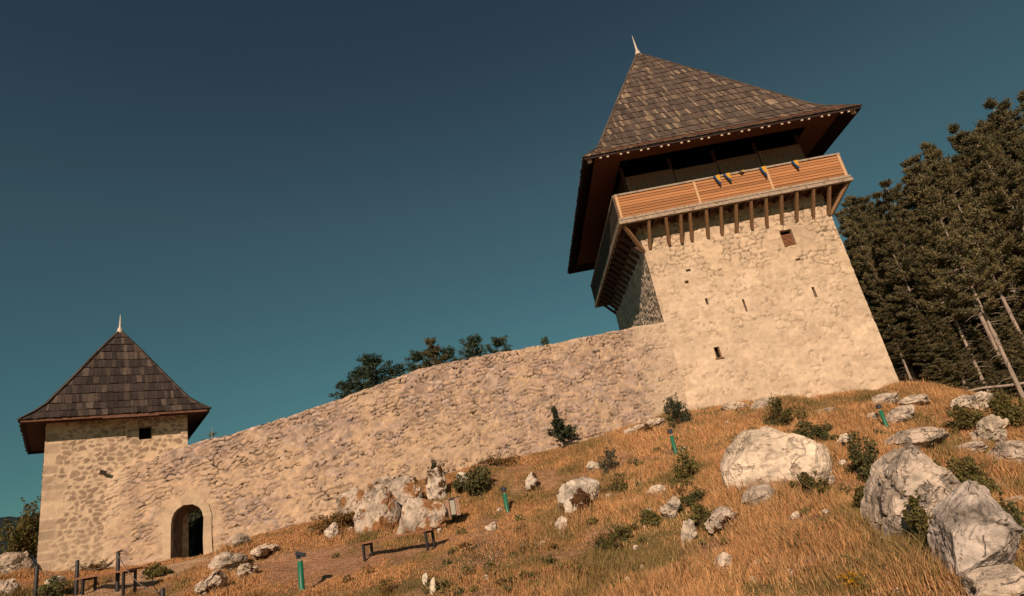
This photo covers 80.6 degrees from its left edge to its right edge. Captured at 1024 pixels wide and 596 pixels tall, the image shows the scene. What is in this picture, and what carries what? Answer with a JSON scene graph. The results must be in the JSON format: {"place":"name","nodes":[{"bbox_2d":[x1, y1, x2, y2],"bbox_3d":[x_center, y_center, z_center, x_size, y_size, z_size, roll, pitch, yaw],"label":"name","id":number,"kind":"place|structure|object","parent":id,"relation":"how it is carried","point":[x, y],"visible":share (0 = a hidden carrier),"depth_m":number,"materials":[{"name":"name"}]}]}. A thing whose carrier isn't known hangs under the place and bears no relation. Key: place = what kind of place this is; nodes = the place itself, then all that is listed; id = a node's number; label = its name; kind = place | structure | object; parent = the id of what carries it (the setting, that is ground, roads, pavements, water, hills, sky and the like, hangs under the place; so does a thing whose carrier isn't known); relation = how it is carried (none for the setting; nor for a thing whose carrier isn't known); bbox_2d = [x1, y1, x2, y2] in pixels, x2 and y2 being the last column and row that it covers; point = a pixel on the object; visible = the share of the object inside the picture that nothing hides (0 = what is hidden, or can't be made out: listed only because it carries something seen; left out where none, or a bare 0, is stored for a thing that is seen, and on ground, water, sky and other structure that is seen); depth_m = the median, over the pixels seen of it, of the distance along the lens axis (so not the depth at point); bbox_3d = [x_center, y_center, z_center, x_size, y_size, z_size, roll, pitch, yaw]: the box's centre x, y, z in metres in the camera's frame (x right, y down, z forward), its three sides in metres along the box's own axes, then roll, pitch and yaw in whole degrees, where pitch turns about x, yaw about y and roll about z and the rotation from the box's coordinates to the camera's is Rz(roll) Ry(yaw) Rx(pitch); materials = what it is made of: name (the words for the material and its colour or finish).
{"place":"outdoors","nodes":[
{"label":"outdoors","id":0,"kind":"place"},
{"bbox_2d":[0,515,193,568],"bbox_3d":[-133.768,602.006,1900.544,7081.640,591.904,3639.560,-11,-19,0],"label":"hills","id":1,"kind":"structure","parent":0,"point":[13,519],"depth_m":2322.90,"materials":[{"name":"green plant"}]},
{"bbox_2d":[0,0,1023,516],"label":"sky","id":2,"kind":"structure","parent":0,"point":[267,197],"materials":[{"name":"blue"}]},
{"bbox_2d":[0,366,1023,595],"bbox_3d":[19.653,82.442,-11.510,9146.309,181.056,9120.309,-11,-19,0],"label":"hillside ground","id":3,"kind":"structure","parent":0,"point":[178,568],"depth_m":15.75,"materials":[{"name":"brown plant"}]},
{"bbox_2d":[0,551,32,574],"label":"rock","id":4,"kind":"object","parent":3,"relation":"on","point":[11,561],"visible":0.75,"depth_m":19.53,"materials":[{"name":"grey stone"}]},
{"bbox_2d":[0,496,40,562],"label":"shrub","id":5,"kind":"object","parent":3,"relation":"on","point":[24,532],"visible":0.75,"depth_m":22.93,"materials":[{"name":"green plant"}]},
{"bbox_2d":[31,575,73,595],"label":"shrub","id":6,"kind":"object","parent":3,"relation":"on","point":[56,588],"visible":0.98,"depth_m":16.28,"materials":[{"name":"green plant"}]},
{"bbox_2d":[33,552,164,595],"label":"rope fence","id":7,"kind":"object","parent":3,"relation":"on","point":[76,582],"visible":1,"depth_m":16.52,"materials":[{"name":"metal"}]},
{"bbox_2d":[75,567,142,595],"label":"bench","id":8,"kind":"object","parent":3,"relation":"on","point":[94,577],"visible":0.98,"depth_m":16.29,"materials":[{"name":"wood"}]},
{"bbox_2d":[17,315,211,572],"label":"gate tower","id":9,"kind":"structure","parent":3,"relation":"on","point":[119,399],"depth_m":22.42,"materials":[{"name":"beige stone"}]},
{"bbox_2d":[141,562,173,579],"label":"shrub","id":10,"kind":"object","parent":3,"relation":"on","point":[152,571],"visible":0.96,"depth_m":17.50,"materials":[{"name":"green plant"}]},
{"bbox_2d":[188,509,202,556],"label":"shrub","id":11,"kind":"object","parent":3,"relation":"on","point":[195,521],"visible":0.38,"depth_m":31.13,"materials":[{"name":"green plant"}]},
{"bbox_2d":[194,569,227,595],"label":"rock","id":12,"kind":"object","parent":3,"relation":"on","point":[215,579],"visible":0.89,"depth_m":14.75,"materials":[{"name":"stone"}]},
{"bbox_2d":[208,551,247,570],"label":"rock","id":13,"kind":"object","parent":3,"relation":"on","point":[226,560],"visible":0.78,"depth_m":16.89,"materials":[{"name":"grey stone"}]},
{"bbox_2d":[236,563,258,577],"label":"rock","id":14,"kind":"object","parent":3,"relation":"on","point":[245,570],"visible":0.93,"depth_m":15.98,"materials":[{"name":"stone"}]},
{"bbox_2d":[250,543,278,559],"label":"rock","id":15,"kind":"object","parent":3,"relation":"on","point":[265,550],"visible":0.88,"depth_m":17.58,"materials":[{"name":"stone"}]},
{"bbox_2d":[295,551,305,589],"bbox_3d":[-4.876,6.462,14.023,0.245,1.126,0.170,-1,-22,-27],"label":"path light","id":16,"kind":"object","parent":3,"relation":"on","point":[301,582],"visible":1,"depth_m":14.01,"materials":[{"name":"green paint"}]},
{"bbox_2d":[307,503,354,530],"bbox_3d":[-5.598,7.156,19.686,1.965,0.934,1.596,-11,-19,0],"label":"shrub","id":17,"kind":"object","parent":3,"relation":"on","point":[340,518],"visible":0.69,"depth_m":19.44,"materials":[{"name":"green plant"}]},
{"bbox_2d":[328,378,362,400],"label":"pine tree","id":18,"kind":"object","parent":3,"relation":"on","point":[346,386],"visible":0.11,"depth_m":35.87,"materials":[{"name":"green plant"}]},
{"bbox_2d":[336,487,363,521],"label":"rock","id":19,"kind":"object","parent":3,"relation":"on","point":[350,499],"visible":0.27,"depth_m":20.39,"materials":[{"name":"stone"}]},
{"bbox_2d":[344,365,382,397],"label":"pine tree","id":20,"kind":"object","parent":3,"relation":"on","point":[359,388],"visible":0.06,"depth_m":36.55,"materials":[{"name":"green plant"}]},
{"bbox_2d":[346,352,393,388],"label":"pine tree","id":21,"kind":"object","parent":3,"relation":"on","point":[372,361],"visible":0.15,"depth_m":36.71,"materials":[{"name":"green plant"}]},
{"bbox_2d":[353,483,401,533],"bbox_3d":[-4.190,6.875,18.803,1.495,2.208,0.742,-11,-19,0],"label":"rock","id":22,"kind":"object","parent":3,"relation":"on","point":[378,506],"visible":0.56,"depth_m":18.71,"materials":[{"name":"stone"}]},
{"bbox_2d":[101,322,689,568],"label":"curtain wall","id":23,"kind":"structure","parent":3,"relation":"on","point":[305,466],"depth_m":23.89,"materials":[{"name":"beige stone"}]},
{"bbox_2d":[355,527,439,560],"bbox_3d":[-2.930,6.604,15.694,2.289,0.842,0.464,-17,-20,15],"label":"bench","id":24,"kind":"object","parent":3,"relation":"on","point":[364,544],"visible":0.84,"depth_m":15.65,"materials":[{"name":"wood"}]},
{"bbox_2d":[386,474,421,509],"bbox_3d":[-3.757,6.936,20.157,1.584,1.942,0.851,-11,-19,0],"label":"rock","id":25,"kind":"object","parent":3,"relation":"on","point":[401,488],"visible":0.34,"depth_m":20.33,"materials":[{"name":"stone"}]},
{"bbox_2d":[404,349,430,372],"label":"pine tree","id":26,"kind":"object","parent":3,"relation":"on","point":[418,355],"visible":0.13,"depth_m":39.18,"materials":[{"name":"green plant"}]},
{"bbox_2d":[396,497,446,538],"bbox_3d":[-2.662,6.753,17.638,1.566,1.909,0.738,-7,-20,-14],"label":"rock","id":27,"kind":"object","parent":3,"relation":"on","point":[418,514],"visible":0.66,"depth_m":17.51,"materials":[{"name":"stone"}]},
{"bbox_2d":[416,336,448,368],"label":"pine tree","id":28,"kind":"object","parent":3,"relation":"on","point":[432,353],"visible":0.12,"depth_m":39.27,"materials":[{"name":"green plant"}]},
{"bbox_2d":[425,465,446,500],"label":"rock","id":29,"kind":"object","parent":3,"relation":"on","point":[436,484],"visible":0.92,"depth_m":20.90,"materials":[{"name":"stone"}]},
{"bbox_2d":[444,496,460,522],"bbox_3d":[-1.716,6.506,18.053,0.503,1.078,0.412,-7,-20,-13],"label":"litter bin","id":30,"kind":"object","parent":3,"relation":"on","point":[454,511],"visible":0.87,"depth_m":17.95,"materials":[{"name":"brown wood"}]},
{"bbox_2d":[452,457,492,495],"bbox_3d":[-1.383,6.331,21.204,1.464,1.465,1.375,-1,-22,-27],"label":"shrub","id":31,"kind":"object","parent":3,"relation":"on","point":[475,481],"visible":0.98,"depth_m":20.96,"materials":[{"name":"green plant"}]},
{"bbox_2d":[457,333,491,357],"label":"pine tree","id":32,"kind":"object","parent":3,"relation":"on","point":[471,344],"visible":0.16,"depth_m":40.78,"materials":[{"name":"green plant"}]},
{"bbox_2d":[420,534,542,585],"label":"wildflowers","id":33,"kind":"object","parent":3,"relation":"on","point":[460,574],"visible":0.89,"depth_m":13.38,"materials":[{"name":"plant"}]},
{"bbox_2d":[471,449,520,468],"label":"shrub","id":34,"kind":"object","parent":3,"relation":"on","point":[499,461],"visible":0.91,"depth_m":23.55,"materials":[{"name":"green plant"}]},
{"bbox_2d":[485,335,513,353],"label":"pine tree","id":35,"kind":"object","parent":3,"relation":"on","point":[498,343],"visible":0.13,"depth_m":41.31,"materials":[{"name":"green plant"}]},
{"bbox_2d":[547,405,577,445],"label":"spruce sapling","id":36,"kind":"object","parent":3,"relation":"on","point":[559,427],"visible":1,"depth_m":24.67,"materials":[{"name":"green plant"}]},
{"bbox_2d":[556,477,599,515],"bbox_3d":[1.756,5.199,15.621,1.194,1.074,0.985,-11,-19,0],"label":"boulder","id":37,"kind":"object","parent":3,"relation":"on","point":[571,495],"visible":0.73,"depth_m":15.27,"materials":[{"name":"stone"}]},
{"bbox_2d":[587,531,623,552],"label":"shrub","id":38,"kind":"object","parent":3,"relation":"on","point":[606,544],"visible":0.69,"depth_m":12.37,"materials":[{"name":"green plant"}]},
{"bbox_2d":[596,447,620,474],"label":"shrub","id":39,"kind":"object","parent":3,"relation":"on","point":[609,456],"visible":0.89,"depth_m":20.93,"materials":[{"name":"green plant"}]},
{"bbox_2d":[599,472,628,494],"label":"shrub","id":40,"kind":"object","parent":3,"relation":"on","point":[620,487],"visible":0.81,"depth_m":17.50,"materials":[{"name":"green plant"}]},
{"bbox_2d":[634,506,660,525],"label":"shrub","id":41,"kind":"object","parent":3,"relation":"on","point":[647,515],"visible":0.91,"depth_m":13.52,"materials":[{"name":"green plant"}]},
{"bbox_2d":[331,420,994,595],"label":"green weeds","id":42,"kind":"object","parent":3,"relation":"on","point":[634,526],"visible":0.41,"depth_m":12.11,"materials":[{"name":"green plant"}]},
{"bbox_2d":[660,496,680,518],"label":"rock","id":43,"kind":"object","parent":3,"relation":"on","point":[670,507],"visible":0.94,"depth_m":13.64,"materials":[{"name":"grey stone"}]},
{"bbox_2d":[663,392,693,427],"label":"juniper bush","id":44,"kind":"object","parent":3,"relation":"on","point":[678,415],"visible":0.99,"depth_m":24.17,"materials":[{"name":"green plant"}]},
{"bbox_2d":[670,445,705,479],"bbox_3d":[4.778,4.495,16.488,0.947,1.026,0.743,-18,-20,17],"label":"shrub","id":45,"kind":"object","parent":3,"relation":"on","point":[687,470],"visible":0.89,"depth_m":16.41,"materials":[{"name":"green plant"}]},
{"bbox_2d":[681,519,696,542],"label":"rock","id":46,"kind":"object","parent":3,"relation":"on","point":[688,530],"visible":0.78,"depth_m":12.15,"materials":[{"name":"grey stone"}]},
{"bbox_2d":[678,485,709,509],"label":"shrub","id":47,"kind":"object","parent":3,"relation":"on","point":[695,496],"visible":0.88,"depth_m":13.77,"materials":[{"name":"green plant"}]},
{"bbox_2d":[681,501,716,532],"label":"shrub","id":48,"kind":"object","parent":3,"relation":"on","point":[702,512],"visible":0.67,"depth_m":12.56,"materials":[{"name":"green plant"}]},
{"bbox_2d":[704,506,739,533],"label":"rock","id":49,"kind":"object","parent":3,"relation":"on","point":[713,523],"visible":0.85,"depth_m":11.99,"materials":[{"name":"stone"}]},
{"bbox_2d":[567,36,898,411],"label":"stone keep","id":50,"kind":"structure","parent":3,"relation":"on","point":[744,284],"depth_m":28.71,"materials":[{"name":"beige stone"}]},
{"bbox_2d":[741,483,777,508],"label":"rock","id":51,"kind":"object","parent":3,"relation":"on","point":[759,490],"visible":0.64,"depth_m":12.62,"materials":[{"name":"grey stone"}]},
{"bbox_2d":[720,426,831,492],"bbox_3d":[6.173,3.978,14.161,2.477,1.961,1.902,-16,-20,13],"label":"boulder","id":52,"kind":"object","parent":3,"relation":"on","point":[768,452],"visible":0.59,"depth_m":13.53,"materials":[{"name":"beige stone"}]},
{"bbox_2d":[762,396,806,426],"bbox_3d":[9.844,4.105,21.869,1.398,1.263,1.191,4,-25,-38],"label":"shrub","id":53,"kind":"object","parent":3,"relation":"on","point":[777,407],"visible":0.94,"depth_m":21.82,"materials":[{"name":"green plant"}]},
{"bbox_2d":[788,470,831,495],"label":"shrub","id":54,"kind":"object","parent":3,"relation":"on","point":[809,481],"visible":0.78,"depth_m":12.39,"materials":[{"name":"green plant"}]},
{"bbox_2d":[788,419,838,440],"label":"shrub","id":55,"kind":"object","parent":3,"relation":"on","point":[819,431],"visible":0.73,"depth_m":18.09,"materials":[{"name":"green plant"}]},
{"bbox_2d":[834,209,862,274],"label":"pine tree","id":56,"kind":"object","parent":3,"relation":"on","point":[843,220],"visible":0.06,"depth_m":42.96,"materials":[{"name":"green plant"}]},
{"bbox_2d":[840,430,879,482],"bbox_3d":[8.190,3.756,14.134,0.869,1.359,0.857,-11,-19,0],"label":"shrub","id":57,"kind":"object","parent":3,"relation":"on","point":[861,463],"visible":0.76,"depth_m":14.06,"materials":[{"name":"green plant"}]},
{"bbox_2d":[841,230,909,380],"bbox_3d":[22.413,0.631,36.366,2.900,10.836,3.370,-12,-19,3],"label":"pine tree","id":58,"kind":"object","parent":3,"relation":"on","point":[848,243],"visible":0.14,"depth_m":37.56,"materials":[{"name":"green plant"}]},
{"bbox_2d":[849,195,904,254],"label":"pine tree","id":59,"kind":"object","parent":3,"relation":"on","point":[859,202],"visible":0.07,"depth_m":42.32,"materials":[{"name":"green plant"}]},
{"bbox_2d":[870,191,891,224],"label":"pine tree","id":60,"kind":"object","parent":3,"relation":"on","point":[876,195],"visible":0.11,"depth_m":46.71,"materials":[{"name":"green plant"}]},
{"bbox_2d":[852,208,912,375],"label":"pine tree","id":61,"kind":"object","parent":3,"relation":"on","point":[862,219],"visible":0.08,"depth_m":40.24,"materials":[{"name":"green plant"}]},
{"bbox_2d":[846,219,933,378],"bbox_3d":[21.049,0.415,33.568,2.718,10.786,2.753,-9,-19,-5],"label":"pine tree","id":62,"kind":"object","parent":3,"relation":"on","point":[859,239],"visible":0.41,"depth_m":34.16,"materials":[{"name":"green plant"}]},
{"bbox_2d":[866,273,923,381],"bbox_3d":[20.621,1.955,32.479,2.633,7.049,2.266,-16,-20,14],"label":"pine tree","id":63,"kind":"object","parent":3,"relation":"on","point":[876,283],"visible":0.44,"depth_m":32.60,"materials":[{"name":"green plant"}]},
{"bbox_2d":[878,179,915,241],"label":"pine tree","id":64,"kind":"object","parent":3,"relation":"on","point":[888,197],"visible":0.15,"depth_m":44.77,"materials":[{"name":"green plant"}]},
{"bbox_2d":[877,309,917,381],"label":"pine tree","id":65,"kind":"object","parent":3,"relation":"on","point":[887,336],"visible":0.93,"depth_m":31.03,"materials":[{"name":"green plant"}]},
{"bbox_2d":[886,404,914,422],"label":"rock","id":66,"kind":"object","parent":3,"relation":"on","point":[903,413],"visible":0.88,"depth_m":20.68,"materials":[{"name":"grey stone"}]},
{"bbox_2d":[872,230,939,346],"bbox_3d":[21.327,0.675,32.179,2.239,9.835,2.411,-22,-22,28],"label":"pine tree","id":67,"kind":"object","parent":3,"relation":"on","point":[875,241],"visible":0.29,"depth_m":32.74,"materials":[{"name":"green plant"}]},
{"bbox_2d":[874,220,943,362],"bbox_3d":[20.947,0.480,31.284,2.457,10.281,2.282,-2,-21,-26],"label":"pine tree","id":68,"kind":"object","parent":3,"relation":"on","point":[892,247],"visible":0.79,"depth_m":31.68,"materials":[{"name":"green plant"}]},
{"bbox_2d":[860,443,961,539],"bbox_3d":[6.346,3.143,9.592,1.456,1.552,1.192,-11,-19,0],"label":"boulder","id":69,"kind":"object","parent":3,"relation":"on","point":[910,469],"visible":0.69,"depth_m":9.28,"materials":[{"name":"grey stone"}]},
{"bbox_2d":[895,394,929,405],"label":"rock","id":70,"kind":"object","parent":3,"relation":"on","point":[920,399],"visible":0.69,"depth_m":22.74,"materials":[{"name":"grey stone"}]},
{"bbox_2d":[883,426,949,447],"bbox_3d":[11.393,4.070,17.146,1.452,0.706,1.742,8,-27,-43],"label":"rock","id":71,"kind":"object","parent":3,"relation":"on","point":[923,436],"visible":0.67,"depth_m":16.66,"materials":[{"name":"grey stone"}]},
{"bbox_2d":[901,490,931,552],"bbox_3d":[5.966,3.327,8.759,0.537,1.072,0.546,7,-27,-43],"label":"shrub","id":72,"kind":"object","parent":3,"relation":"on","point":[918,517],"visible":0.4,"depth_m":8.79,"materials":[{"name":"green plant"}]},
{"bbox_2d":[884,209,951,308],"bbox_3d":[23.806,-0.014,34.537,2.650,11.565,2.854,-23,-22,30],"label":"pine tree","id":73,"kind":"object","parent":3,"relation":"on","point":[899,231],"visible":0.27,"depth_m":35.71,"materials":[{"name":"green plant"}]},
{"bbox_2d":[910,313,965,388],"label":"pine tree","id":74,"kind":"object","parent":3,"relation":"on","point":[933,354],"visible":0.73,"depth_m":29.29,"materials":[{"name":"green plant"}]},
{"bbox_2d":[900,207,990,391],"bbox_3d":[21.494,0.280,29.715,2.589,10.832,2.404,5,-25,-39],"label":"pine tree","id":75,"kind":"object","parent":3,"relation":"on","point":[921,261],"visible":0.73,"depth_m":30.01,"materials":[{"name":"green plant"}]},
{"bbox_2d":[925,311,991,392],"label":"pine tree","id":76,"kind":"object","parent":3,"relation":"on","point":[952,348],"visible":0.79,"depth_m":28.70,"materials":[{"name":"green plant"}]},
{"bbox_2d":[904,174,1017,392],"bbox_3d":[24.886,-1.009,33.270,3.998,13.422,3.712,-20,-21,24],"label":"pine tree","id":77,"kind":"object","parent":3,"relation":"on","point":[913,190],"visible":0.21,"depth_m":34.03,"materials":[{"name":"green plant"}]},
{"bbox_2d":[940,404,984,431],"bbox_3d":[14.371,3.801,19.081,1.292,0.976,1.017,-11,-19,0],"label":"shrub","id":78,"kind":"object","parent":3,"relation":"on","point":[966,421],"visible":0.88,"depth_m":19.03,"materials":[{"name":"green plant"}]},
{"bbox_2d":[946,121,985,216],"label":"pine tree","id":79,"kind":"object","parent":3,"relation":"on","point":[954,129],"visible":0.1,"depth_m":43.97,"materials":[{"name":"green plant"}]},
{"bbox_2d":[909,162,1023,363],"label":"pine tree","id":80,"kind":"object","parent":3,"relation":"on","point":[918,168],"visible":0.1,"depth_m":33.44,"materials":[{"name":"green plant"}]},
{"bbox_2d":[913,176,1023,397],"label":"pine tree","id":81,"kind":"object","parent":3,"relation":"on","point":[971,281],"visible":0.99,"depth_m":28.88,"materials":[{"name":"green plant"}]},
{"bbox_2d":[950,391,993,411],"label":"rock","id":82,"kind":"object","parent":3,"relation":"on","point":[961,401],"visible":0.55,"depth_m":21.01,"materials":[{"name":"grey stone"}]},
{"bbox_2d":[945,454,999,494],"bbox_3d":[9.893,3.863,13.033,1.122,1.101,1.122,-5,-20,-17],"label":"shrub","id":83,"kind":"object","parent":3,"relation":"on","point":[972,473],"visible":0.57,"depth_m":12.95,"materials":[{"name":"green plant"}]},
{"bbox_2d":[924,149,1023,342],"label":"pine tree","id":84,"kind":"object","parent":3,"relation":"on","point":[953,188],"visible":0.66,"depth_m":32.41,"materials":[{"name":"green plant"}]},
{"bbox_2d":[927,479,1023,583],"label":"boulder","id":85,"kind":"object","parent":3,"relation":"on","point":[974,524],"visible":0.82,"depth_m":7.57,"materials":[{"name":"grey stone"}]},
{"bbox_2d":[948,316,1016,396],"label":"pine tree","id":86,"kind":"object","parent":3,"relation":"on","point":[984,356],"visible":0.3,"depth_m":29.67,"materials":[{"name":"green plant"}]},
{"bbox_2d":[947,190,1023,344],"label":"pine tree","id":87,"kind":"object","parent":3,"relation":"on","point":[1021,325],"visible":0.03,"depth_m":33.04,"materials":[{"name":"green plant"}]},
{"bbox_2d":[950,153,1023,338],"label":"pine tree","id":88,"kind":"object","parent":3,"relation":"on","point":[959,159],"visible":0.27,"depth_m":33.30,"materials":[{"name":"green plant"}]},
{"bbox_2d":[969,414,1008,441],"bbox_3d":[13.995,3.878,17.673,1.065,0.886,0.663,-20,-21,23],"label":"rock","id":89,"kind":"object","parent":3,"relation":"on","point":[990,426],"visible":0.77,"depth_m":17.55,"materials":[{"name":"grey stone"}]},
{"bbox_2d":[959,131,1023,268],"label":"pine tree","id":90,"kind":"object","parent":3,"relation":"on","point":[963,143],"visible":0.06,"depth_m":37.08,"materials":[{"name":"green plant"}]},
{"bbox_2d":[961,563,1023,595],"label":"rock","id":91,"kind":"object","parent":3,"relation":"on","point":[1001,580],"visible":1,"depth_m":6.98,"materials":[{"name":"grey stone"}]},
{"bbox_2d":[964,132,1023,282],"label":"pine tree","id":92,"kind":"object","parent":3,"relation":"on","point":[983,153],"visible":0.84,"depth_m":33.43,"materials":[{"name":"green plant"}]},
{"bbox_2d":[982,362,1010,395],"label":"pine tree","id":93,"kind":"object","parent":3,"relation":"on","point":[990,372],"visible":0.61,"depth_m":28.40,"materials":[{"name":"green plant"}]},
{"bbox_2d":[975,122,1017,156],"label":"pine tree","id":94,"kind":"object","parent":3,"relation":"on","point":[988,128],"visible":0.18,"depth_m":40.42,"materials":[{"name":"green plant"}]},
{"bbox_2d":[972,386,1023,426],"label":"shrub","id":95,"kind":"object","parent":3,"relation":"on","point":[1006,409],"visible":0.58,"depth_m":18.88,"materials":[{"name":"green plant"}]},
{"bbox_2d":[980,133,1023,232],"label":"pine tree","id":96,"kind":"object","parent":3,"relation":"on","point":[998,150],"visible":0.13,"depth_m":37.35,"materials":[{"name":"green plant"}]},
{"bbox_2d":[982,96,1023,155],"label":"pine tree","id":97,"kind":"object","parent":3,"relation":"on","point":[998,117],"visible":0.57,"depth_m":40.97,"materials":[{"name":"green plant"}]},
{"bbox_2d":[987,440,1023,465],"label":"rock","id":98,"kind":"object","parent":3,"relation":"on","point":[1013,449],"visible":0.53,"depth_m":15.37,"materials":[{"name":"grey stone"}]},
{"bbox_2d":[992,315,1023,397],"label":"pine tree","id":99,"kind":"object","parent":3,"relation":"on","point":[1005,334],"visible":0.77,"depth_m":28.97,"materials":[{"name":"green plant"}]},
{"bbox_2d":[994,487,1023,539],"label":"shrub","id":100,"kind":"object","parent":3,"relation":"on","point":[1015,513],"visible":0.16,"depth_m":9.30,"materials":[{"name":"green plant"}]},
{"bbox_2d":[996,95,1023,127],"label":"pine tree","id":101,"kind":"object","parent":3,"relation":"on","point":[1014,114],"visible":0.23,"depth_m":44.05,"materials":[{"name":"green plant"}]},
{"bbox_2d":[1002,119,1023,165],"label":"pine tree","id":102,"kind":"object","parent":3,"relation":"on","point":[1011,136],"visible":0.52,"depth_m":38.20,"materials":[{"name":"green plant"}]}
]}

